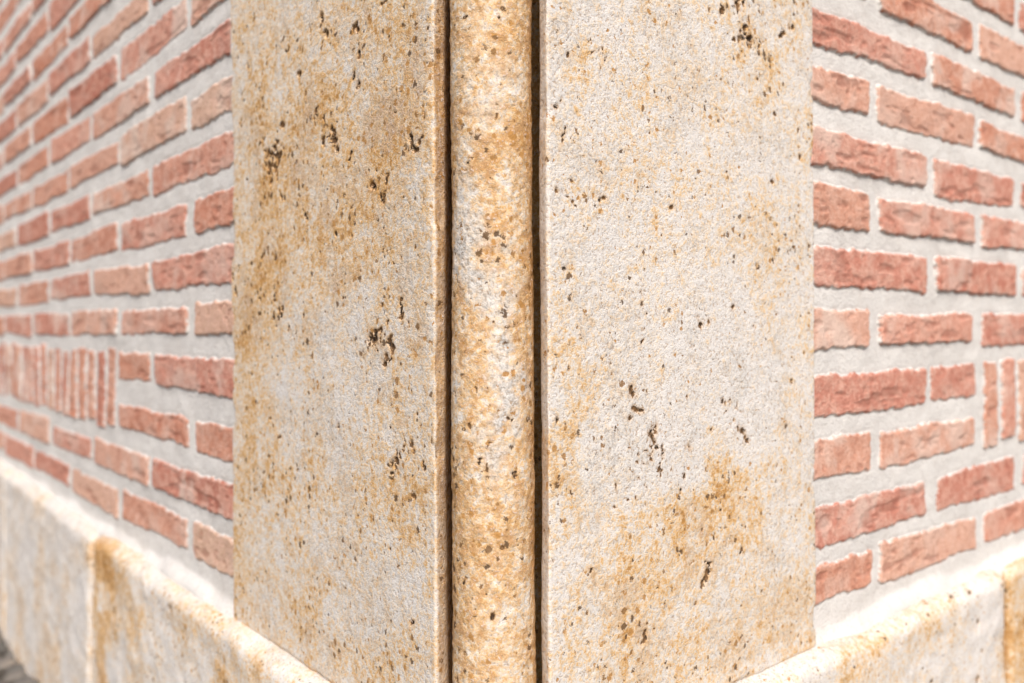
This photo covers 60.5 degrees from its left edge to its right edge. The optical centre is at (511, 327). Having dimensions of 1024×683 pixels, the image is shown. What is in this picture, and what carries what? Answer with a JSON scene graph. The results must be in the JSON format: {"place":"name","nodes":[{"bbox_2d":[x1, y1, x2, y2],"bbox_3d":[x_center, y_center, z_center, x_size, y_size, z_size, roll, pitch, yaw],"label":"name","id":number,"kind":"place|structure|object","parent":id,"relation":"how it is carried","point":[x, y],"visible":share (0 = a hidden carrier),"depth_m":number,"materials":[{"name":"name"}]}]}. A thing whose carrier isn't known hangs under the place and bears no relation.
{"place":"outdoors","nodes":[
{"label":"outdoors","id":0,"kind":"place"},
{"bbox_2d":[0,630,38,682],"bbox_3d":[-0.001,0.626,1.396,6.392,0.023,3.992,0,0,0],"label":"cobblestone pavement","id":1,"kind":"structure","parent":0,"point":[12,669],"depth_m":1.63,"materials":[{"name":"grey stone"}]},
{"bbox_2d":[0,460,331,682],"bbox_3d":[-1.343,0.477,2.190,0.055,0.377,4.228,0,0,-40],"label":"stone plinth","id":2,"kind":"structure","parent":1,"relation":"on","point":[81,601],"depth_m":1.24,"materials":[{"name":"stone"}]},
{"bbox_2d":[0,0,234,618],"bbox_3d":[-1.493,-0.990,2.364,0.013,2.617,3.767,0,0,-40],"label":"brick wall","id":3,"kind":"structure","parent":2,"relation":"on","point":[117,362],"depth_m":1.22,"materials":[{"name":"red brick"}]},
{"bbox_2d":[231,0,452,682],"bbox_3d":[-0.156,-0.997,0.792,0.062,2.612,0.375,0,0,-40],"label":"stone quoin","id":4,"kind":"object","parent":2,"relation":"on","point":[342,261],"visible":0.92,"depth_m":0.73,"materials":[{"name":"stone"}]},
{"bbox_2d":[450,0,536,682],"bbox_3d":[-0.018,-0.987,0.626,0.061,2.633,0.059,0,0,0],"label":"stone corner bead","id":5,"kind":"object","parent":2,"relation":"on","point":[492,466],"visible":1,"depth_m":0.60,"materials":[{"name":"stone"}]},
{"bbox_2d":[734,557,1023,682],"bbox_3d":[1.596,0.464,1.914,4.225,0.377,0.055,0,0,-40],"label":"stone plinth","id":6,"kind":"structure","parent":1,"relation":"on","point":[971,631],"depth_m":0.95,"materials":[{"name":"stone"}]},
{"bbox_2d":[539,0,815,682],"bbox_3d":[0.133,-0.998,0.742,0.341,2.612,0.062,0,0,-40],"label":"stone quoin","id":7,"kind":"object","parent":6,"relation":"on","point":[676,221],"visible":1,"depth_m":0.70,"materials":[{"name":"stone"}]},
{"bbox_2d":[810,0,1023,649],"bbox_3d":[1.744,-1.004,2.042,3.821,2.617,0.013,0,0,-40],"label":"brick wall","id":8,"kind":"structure","parent":6,"relation":"on","point":[917,163],"depth_m":0.96,"materials":[{"name":"red brick"}]},
{"label":"ground","id":9,"kind":"structure","parent":0,"visible":0},
{"bbox_2d":[531,0,541,682],"bbox_3d":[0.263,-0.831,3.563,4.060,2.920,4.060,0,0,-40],"label":"groove","id":10,"kind":"object","parent":9,"relation":"on","point":[535,68],"depth_m":0.72,"materials":[{"name":"stone"}]}
]}

